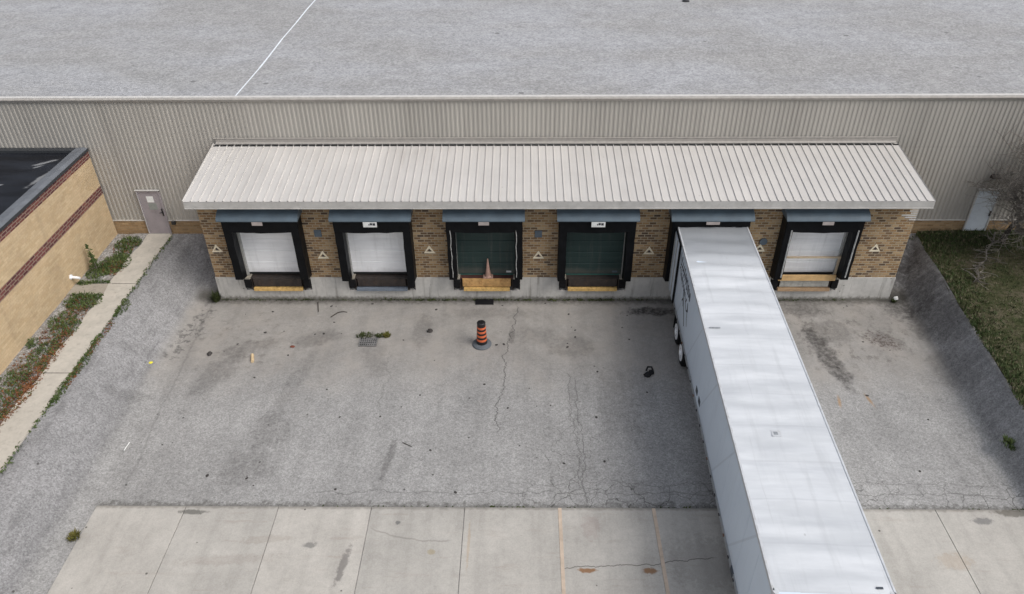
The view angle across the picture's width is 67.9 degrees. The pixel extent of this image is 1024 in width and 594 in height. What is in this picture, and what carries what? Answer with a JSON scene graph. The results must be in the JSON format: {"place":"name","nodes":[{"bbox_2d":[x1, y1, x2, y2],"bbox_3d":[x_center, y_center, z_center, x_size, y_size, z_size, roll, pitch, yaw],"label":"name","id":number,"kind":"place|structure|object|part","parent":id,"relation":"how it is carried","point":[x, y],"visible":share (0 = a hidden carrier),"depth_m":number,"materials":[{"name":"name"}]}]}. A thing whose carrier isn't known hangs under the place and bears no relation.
{"place":"outdoors","nodes":[
{"label":"outdoors","id":0,"kind":"place"},
{"bbox_2d":[0,233,148,424],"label":"gravel bed","id":1,"kind":"object","parent":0,"point":[108,252],"visible":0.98,"depth_m":28.08,"materials":[{"name":"grey gravel"}]},
{"bbox_2d":[0,147,117,374],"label":"brick annex","id":2,"kind":"object","parent":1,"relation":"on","point":[55,216],"visible":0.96,"depth_m":28.89,"materials":[{"name":"beige brick"}]},
{"bbox_2d":[69,274,80,278],"bbox_3d":[-17.247,-0.792,30.054,0.373,0.195,0.200,0,36,1],"label":"drain spout","id":3,"kind":"object","parent":2,"relation":"attached to","point":[71,276],"visible":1,"depth_m":30.01,"materials":[{"name":"white plastic"}]},
{"bbox_2d":[0,242,137,424],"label":"red weeds","id":4,"kind":"object","parent":1,"relation":"on","point":[30,385],"visible":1,"depth_m":26.28,"materials":[{"name":"green plant"}]},
{"bbox_2d":[0,235,142,419],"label":"bed weeds","id":5,"kind":"object","parent":1,"relation":"on","point":[90,297],"visible":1,"depth_m":29.18,"materials":[{"name":"green plant"}]},
{"bbox_2d":[67,284,107,295],"bbox_3d":[-16.647,-0.211,30.125,1.540,0.246,0.750,0,36,1],"label":"concrete pad","id":6,"kind":"object","parent":1,"relation":"on","point":[92,288],"visible":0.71,"depth_m":30.04,"materials":[{"name":"beige concrete"}]},
{"bbox_2d":[85,244,101,270],"bbox_3d":[-17.019,-1.574,30.878,0.532,1.184,0.577,0,36,1],"label":"sapling","id":7,"kind":"object","parent":1,"relation":"on","point":[93,260],"visible":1,"depth_m":30.89,"materials":[{"name":"green plant"}]},
{"bbox_2d":[0,234,171,470],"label":"sidewalk","id":8,"kind":"structure","parent":0,"point":[19,423],"depth_m":27.02,"materials":[{"name":"concrete"}]},
{"bbox_2d":[0,233,1023,593],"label":"asphalt yard","id":9,"kind":"structure","parent":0,"point":[282,429],"depth_m":26.14,"materials":[{"name":"grey asphalt"}]},
{"bbox_2d":[65,528,80,541],"bbox_3d":[-12.677,6.902,22.043,0.472,0.195,0.502,0,36,1],"label":"grass tuft","id":10,"kind":"object","parent":9,"relation":"on","point":[73,534],"visible":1,"depth_m":22.05,"materials":[{"name":"green plant"}]},
{"bbox_2d":[0,236,171,472],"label":"edge weeds","id":11,"kind":"object","parent":9,"relation":"on","point":[57,397],"depth_m":26.40,"materials":[{"name":"green plant"}]},
{"bbox_2d":[208,289,221,302],"bbox_3d":[-12.303,-0.032,31.518,0.713,0.439,0.745,0,36,1],"label":"weed","id":12,"kind":"object","parent":9,"relation":"on","point":[216,297],"visible":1,"depth_m":31.50,"materials":[{"name":"green plant"}]},
{"bbox_2d":[356,331,373,338],"bbox_3d":[-5.731,1.492,29.608,0.718,0.140,0.473,0,36,1],"label":"weed","id":13,"kind":"object","parent":9,"relation":"on","point":[363,334],"visible":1,"depth_m":29.63,"materials":[{"name":"green plant"}]},
{"bbox_2d":[358,338,377,345],"bbox_3d":[-5.538,1.736,29.325,0.682,0.044,0.481,0,36,1],"label":"storm drain","id":14,"kind":"object","parent":9,"relation":"on","point":[368,342],"visible":1,"depth_m":29.32,"materials":[{"name":"metal"}]},
{"bbox_2d":[373,332,383,337],"bbox_3d":[-5.147,1.496,29.601,0.517,0.132,0.343,-6,36,-7],"label":"weed","id":15,"kind":"object","parent":9,"relation":"on","point":[379,335],"visible":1,"depth_m":29.61,"materials":[{"name":"green plant"}]},
{"bbox_2d":[383,330,391,337],"bbox_3d":[-4.868,1.465,29.594,0.412,0.187,0.393,0,36,1],"label":"weed","id":16,"kind":"object","parent":9,"relation":"on","point":[386,334],"visible":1,"depth_m":29.61,"materials":[{"name":"green plant"}]},
{"bbox_2d":[472,320,491,349],"bbox_3d":[-1.154,1.351,28.861,0.740,1.142,0.736,0,36,1],"label":"traffic barrel","id":17,"kind":"object","parent":9,"relation":"on","point":[482,341],"visible":1,"depth_m":28.86,"materials":[{"name":"orange plastic"}]},
{"bbox_2d":[475,299,493,304],"bbox_3d":[-1.132,0.191,31.402,0.750,0.056,0.360,0,36,1],"label":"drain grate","id":18,"kind":"object","parent":9,"relation":"on","point":[484,302],"visible":1,"depth_m":31.35,"materials":[{"name":"black metal"}]},
{"bbox_2d":[0,0,1023,233],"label":"warehouse","id":19,"kind":"structure","parent":9,"relation":"on","point":[145,102],"depth_m":32.22,"materials":[{"name":"beige metal"}]},
{"bbox_2d":[134,190,171,233],"bbox_3d":[-15.465,-3.623,32.856,1.040,2.190,0.133,0,36,1],"label":"side door","id":20,"kind":"structure","parent":19,"relation":"in","point":[150,201],"depth_m":32.83,"materials":[{"name":"grey metal"}]},
{"bbox_2d":[168,208,175,224],"bbox_3d":[-14.734,-3.493,32.946,0.160,0.803,0.109,0,36,1],"label":"conduit box","id":21,"kind":"object","parent":19,"relation":"attached to","point":[173,222],"visible":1,"depth_m":33.06,"materials":[{"name":"black metal"}]},
{"bbox_2d":[962,188,1000,230],"bbox_3d":[19.951,-3.633,32.349,1.020,2.140,0.100,0,36,1],"label":"side door","id":22,"kind":"structure","parent":19,"relation":"in","point":[977,217],"depth_m":32.35,"materials":[{"name":"white metal"}]},
{"bbox_2d":[223,297,843,300],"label":"wall weeds","id":23,"kind":"object","parent":9,"relation":"on","point":[494,299],"depth_m":31.51,"materials":[{"name":"green plant"}]},
{"bbox_2d":[182,136,935,299],"bbox_3d":[1.670,-2.851,30.830,27.675,6.025,3.935,0,36,1],"label":"loading dock","id":24,"kind":"object","parent":9,"relation":"on","point":[539,180],"visible":0.7,"depth_m":29.90,"materials":[{"name":"white metal"}]},
{"bbox_2d":[212,244,222,251],"bbox_3d":[-11.762,-1.940,30.302,0.446,0.356,0.019,0,36,1],"label":"warning sign","id":25,"kind":"object","parent":24,"relation":"attached to","point":[217,248],"visible":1,"depth_m":30.33,"materials":[{"name":"white metal"}]},
{"bbox_2d":[215,209,311,279],"bbox_3d":[-9.610,-2.061,29.706,3.100,3.412,0.800,0,36,1],"label":"dock shelter","id":26,"kind":"object","parent":24,"relation":"attached to","point":[234,222],"visible":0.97,"depth_m":29.02,"materials":[{"name":"black plastic"}]},
{"bbox_2d":[237,233,299,278],"bbox_3d":[-9.602,-1.999,30.329,2.536,2.800,0.420,0,36,1],"label":"overhead door","id":27,"kind":"structure","parent":24,"relation":"in","point":[265,253],"depth_m":30.65,"materials":[{"name":"white metal"}]},
{"bbox_2d":[244,274,311,290],"bbox_3d":[-9.585,-0.783,31.557,2.680,0.648,1.090,0,36,1],"label":"dock leveller","id":28,"kind":"object","parent":24,"relation":"attached to","point":[275,282],"visible":0.75,"depth_m":31.17,"materials":[{"name":"metal"}]},
{"bbox_2d":[314,230,321,236],"bbox_3d":[-7.608,-2.493,29.826,0.280,0.300,0.047,0,36,1],"label":"wall plate","id":29,"kind":"object","parent":24,"relation":"attached to","point":[317,233],"depth_m":29.80,"materials":[{"name":"metal"}]},
{"bbox_2d":[318,251,328,258],"bbox_3d":[-7.561,-1.693,30.418,0.446,0.356,0.019,0,36,1],"label":"warning sign","id":30,"kind":"object","parent":24,"relation":"attached to","point":[323,256],"visible":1,"depth_m":30.46,"materials":[{"name":"white metal"}]},
{"bbox_2d":[328,209,416,280],"bbox_3d":[-5.341,-2.024,29.668,3.100,3.491,0.804,0,36,1],"label":"dock shelter","id":31,"kind":"object","parent":24,"relation":"attached to","point":[343,221],"visible":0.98,"depth_m":28.93,"materials":[{"name":"black plastic"}]},
{"bbox_2d":[345,232,406,274],"bbox_3d":[-5.332,-1.996,30.269,2.536,2.800,0.420,0,36,1],"label":"overhead door","id":32,"kind":"structure","parent":24,"relation":"in","point":[369,253],"depth_m":30.59,"materials":[{"name":"white metal"}]},
{"bbox_2d":[348,274,414,290],"bbox_3d":[-5.316,-0.780,31.497,2.680,0.648,1.090,0,36,1],"label":"dock leveller","id":33,"kind":"object","parent":24,"relation":"attached to","point":[379,282],"visible":0.71,"depth_m":31.12,"materials":[{"name":"metal"}]},
{"bbox_2d":[424,246,434,252],"bbox_3d":[-3.283,-1.893,30.212,0.446,0.356,0.019,0,36,1],"label":"warning sign","id":34,"kind":"object","parent":24,"relation":"attached to","point":[430,250],"visible":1,"depth_m":30.24,"materials":[{"name":"white metal"}]},
{"bbox_2d":[442,209,524,279],"bbox_3d":[-1.051,-2.054,29.585,3.100,3.411,0.800,0,36,1],"label":"dock shelter","id":35,"kind":"object","parent":24,"relation":"attached to","point":[484,220],"visible":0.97,"depth_m":28.84,"materials":[{"name":"black plastic"}]},
{"bbox_2d":[455,232,514,274],"bbox_3d":[-1.042,-1.972,30.223,2.536,2.850,0.420,0,36,1],"label":"overhead door","id":36,"kind":"structure","parent":24,"relation":"in","point":[473,250],"depth_m":30.53,"materials":[{"name":"green metal"}]},
{"bbox_2d":[454,274,519,290],"bbox_3d":[-1.026,-0.777,31.436,2.680,0.648,1.090,0,36,1],"label":"dock leveller","id":37,"kind":"object","parent":24,"relation":"attached to","point":[480,283],"visible":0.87,"depth_m":31.04,"materials":[{"name":"yellow metal"}]},
{"bbox_2d":[483,258,492,278],"bbox_3d":[-0.975,-1.179,30.757,0.400,0.862,0.300,0,36,1],"label":"traffic cone","id":38,"kind":"object","parent":37,"relation":"on","point":[488,275],"visible":1,"depth_m":30.86,"materials":[{"name":"orange plastic"}]},
{"bbox_2d":[535,230,541,236],"bbox_3d":[1.031,-2.462,29.721,0.280,0.300,0.047,0,36,1],"label":"wall plate","id":39,"kind":"object","parent":24,"relation":"attached to","point":[538,233],"depth_m":29.68,"materials":[{"name":"metal"}]},
{"bbox_2d":[533,251,543,258],"bbox_3d":[1.049,-1.687,30.297,0.446,0.356,0.019,0,36,1],"label":"warning sign","id":40,"kind":"object","parent":24,"relation":"attached to","point":[538,256],"visible":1,"depth_m":30.34,"materials":[{"name":"white metal"}]},
{"bbox_2d":[559,274,625,290],"bbox_3d":[3.283,-0.773,31.375,2.680,0.648,1.090,0,36,1],"label":"dock leveller","id":41,"kind":"object","parent":24,"relation":"attached to","point":[591,282],"visible":0.75,"depth_m":30.98,"materials":[{"name":"metal"}]},
{"bbox_2d":[565,232,625,274],"bbox_3d":[3.267,-1.969,30.163,2.536,2.850,0.420,0,36,1],"label":"overhead door","id":42,"kind":"structure","parent":24,"relation":"in","point":[586,253],"depth_m":30.48,"materials":[{"name":"green metal"}]},
{"bbox_2d":[557,209,639,281],"bbox_3d":[3.259,-2.017,29.546,3.100,3.491,0.804,0,36,1],"label":"dock shelter","id":43,"kind":"object","parent":24,"relation":"attached to","point":[597,220],"visible":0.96,"depth_m":28.78,"materials":[{"name":"black plastic"}]},
{"bbox_2d":[643,246,653,253],"bbox_3d":[5.427,-1.845,30.118,0.446,0.356,0.019,0,36,1],"label":"warning sign","id":44,"kind":"object","parent":24,"relation":"attached to","point":[649,248],"visible":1,"depth_m":30.14,"materials":[{"name":"white metal"}]},
{"bbox_2d":[663,209,754,281],"bbox_3d":[7.538,-2.015,29.488,3.100,3.491,0.800,0,36,1],"label":"dock shelter","id":45,"kind":"object","parent":24,"relation":"attached to","point":[738,218],"visible":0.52,"depth_m":28.52,"materials":[{"name":"black plastic"}]},
{"bbox_2d":[757,244,764,251],"bbox_3d":[9.765,-1.948,29.981,0.446,0.356,0.019,0,36,1],"label":"warning sign","id":46,"kind":"object","parent":24,"relation":"attached to","point":[759,249],"visible":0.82,"depth_m":30.02,"materials":[{"name":"white metal"}]},
{"bbox_2d":[759,238,766,244],"bbox_3d":[9.843,-2.168,29.798,0.300,0.295,0.056,0,36,1],"label":"vent cap","id":47,"kind":"object","parent":24,"relation":"attached to","point":[762,241],"visible":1,"depth_m":29.76,"materials":[{"name":"metal"}]},
{"bbox_2d":[770,274,838,290],"bbox_3d":[11.852,-0.767,31.255,2.680,0.648,1.090,0,36,1],"label":"dock leveller","id":48,"kind":"object","parent":24,"relation":"on","point":[805,285],"visible":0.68,"depth_m":30.90,"materials":[{"name":"metal"}]},
{"bbox_2d":[787,256,840,274],"bbox_3d":[11.881,-1.177,30.397,2.280,1.080,0.120,0,36,1],"label":"guard rail","id":49,"kind":"object","parent":48,"relation":"on","point":[837,264],"visible":0.55,"depth_m":30.06,"materials":[{"name":"metal"}]},
{"bbox_2d":[783,232,847,278],"bbox_3d":[11.836,-1.983,30.027,2.536,2.800,0.420,0,36,1],"label":"overhead door","id":50,"kind":"structure","parent":24,"relation":"in","point":[801,244],"depth_m":30.30,"materials":[{"name":"white metal"}]},
{"bbox_2d":[770,209,870,279],"bbox_3d":[11.827,-2.044,29.404,3.100,3.411,0.800,0,36,1],"label":"dock shelter","id":51,"kind":"object","parent":24,"relation":"attached to","point":[851,222],"visible":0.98,"depth_m":28.74,"materials":[{"name":"black plastic"}]},
{"bbox_2d":[778,275,835,280],"bbox_3d":[11.827,-0.774,30.523,2.270,0.260,0.070,0,36,1],"label":"timber plank","id":52,"kind":"object","parent":51,"relation":"attached to","point":[808,277],"visible":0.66,"depth_m":30.49,"materials":[{"name":"yellow wood"}]},
{"bbox_2d":[869,244,879,251],"bbox_3d":[14.285,-1.944,29.917,0.446,0.356,0.019,0,36,1],"label":"warning sign","id":53,"kind":"object","parent":24,"relation":"attached to","point":[874,249],"visible":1,"depth_m":29.97,"materials":[{"name":"white metal"}]},
{"bbox_2d":[643,366,653,377],"bbox_3d":[4.962,2.713,27.679,0.472,0.231,0.324,-27,43,-32],"label":"black rag","id":54,"kind":"object","parent":9,"relation":"on","point":[647,374],"visible":1,"depth_m":27.68,"materials":[{"name":"black fabric"}]},
{"bbox_2d":[322,504,1023,509],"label":"apron weeds","id":55,"kind":"object","parent":9,"relation":"on","point":[575,507],"visible":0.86,"depth_m":22.90,"materials":[{"name":"green plant"}]},
{"bbox_2d":[668,227,896,593],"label":"semi trailer","id":56,"kind":"object","parent":9,"relation":"on","point":[792,517],"visible":1,"depth_m":20.46,"materials":[{"name":"metal"}]},
{"bbox_3d":[6.214,-1.198,29.208,0.097,2.650,1.270,1,36,2],"label":"rear door","id":57,"kind":"part","parent":56,"relation":"part of","materials":[{"name":"white metal"}]},
{"bbox_2d":[1000,434,1016,450],"bbox_3d":[15.790,4.602,24.016,0.694,0.242,0.710,0,36,1],"label":"grass tuft","id":58,"kind":"object","parent":9,"relation":"on","point":[1007,440],"visible":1,"depth_m":24.06,"materials":[{"name":"green plant"}]},
{"bbox_2d":[47,506,1023,593],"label":"concrete apron","id":59,"kind":"object","parent":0,"point":[223,550],"visible":0.83,"depth_m":21.63,"materials":[{"name":"grey concrete"}]},
{"bbox_2d":[558,508,565,593],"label":"joint filler","id":60,"kind":"object","parent":59,"relation":"on","point":[561,551],"visible":1,"depth_m":21.59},
{"bbox_2d":[652,508,669,593],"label":"joint filler","id":61,"kind":"object","parent":59,"relation":"on","point":[667,590],"visible":1,"depth_m":21.55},
{"bbox_2d":[916,228,1023,409],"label":"lawn ground","id":62,"kind":"structure","parent":0,"point":[1001,297],"depth_m":29.73,"materials":[{"name":"green plant"}]},
{"bbox_2d":[909,230,956,239],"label":"lawn weeds","id":63,"kind":"object","parent":62,"relation":"on","point":[926,235],"visible":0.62,"depth_m":32.80,"materials":[{"name":"green plant"}]},
{"bbox_2d":[963,228,1012,288],"bbox_3d":[19.471,-1.799,30.923,1.390,0.754,5.077,25,43,31],"label":"dead branch","id":64,"kind":"object","parent":62,"relation":"on","point":[986,259],"visible":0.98,"depth_m":30.69,"materials":[{"name":"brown wood"}]},
{"bbox_2d":[963,115,1023,263],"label":"bare tree","id":65,"kind":"object","parent":62,"relation":"on","point":[1019,204],"visible":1,"depth_m":30.19,"materials":[{"name":"brown plant"}]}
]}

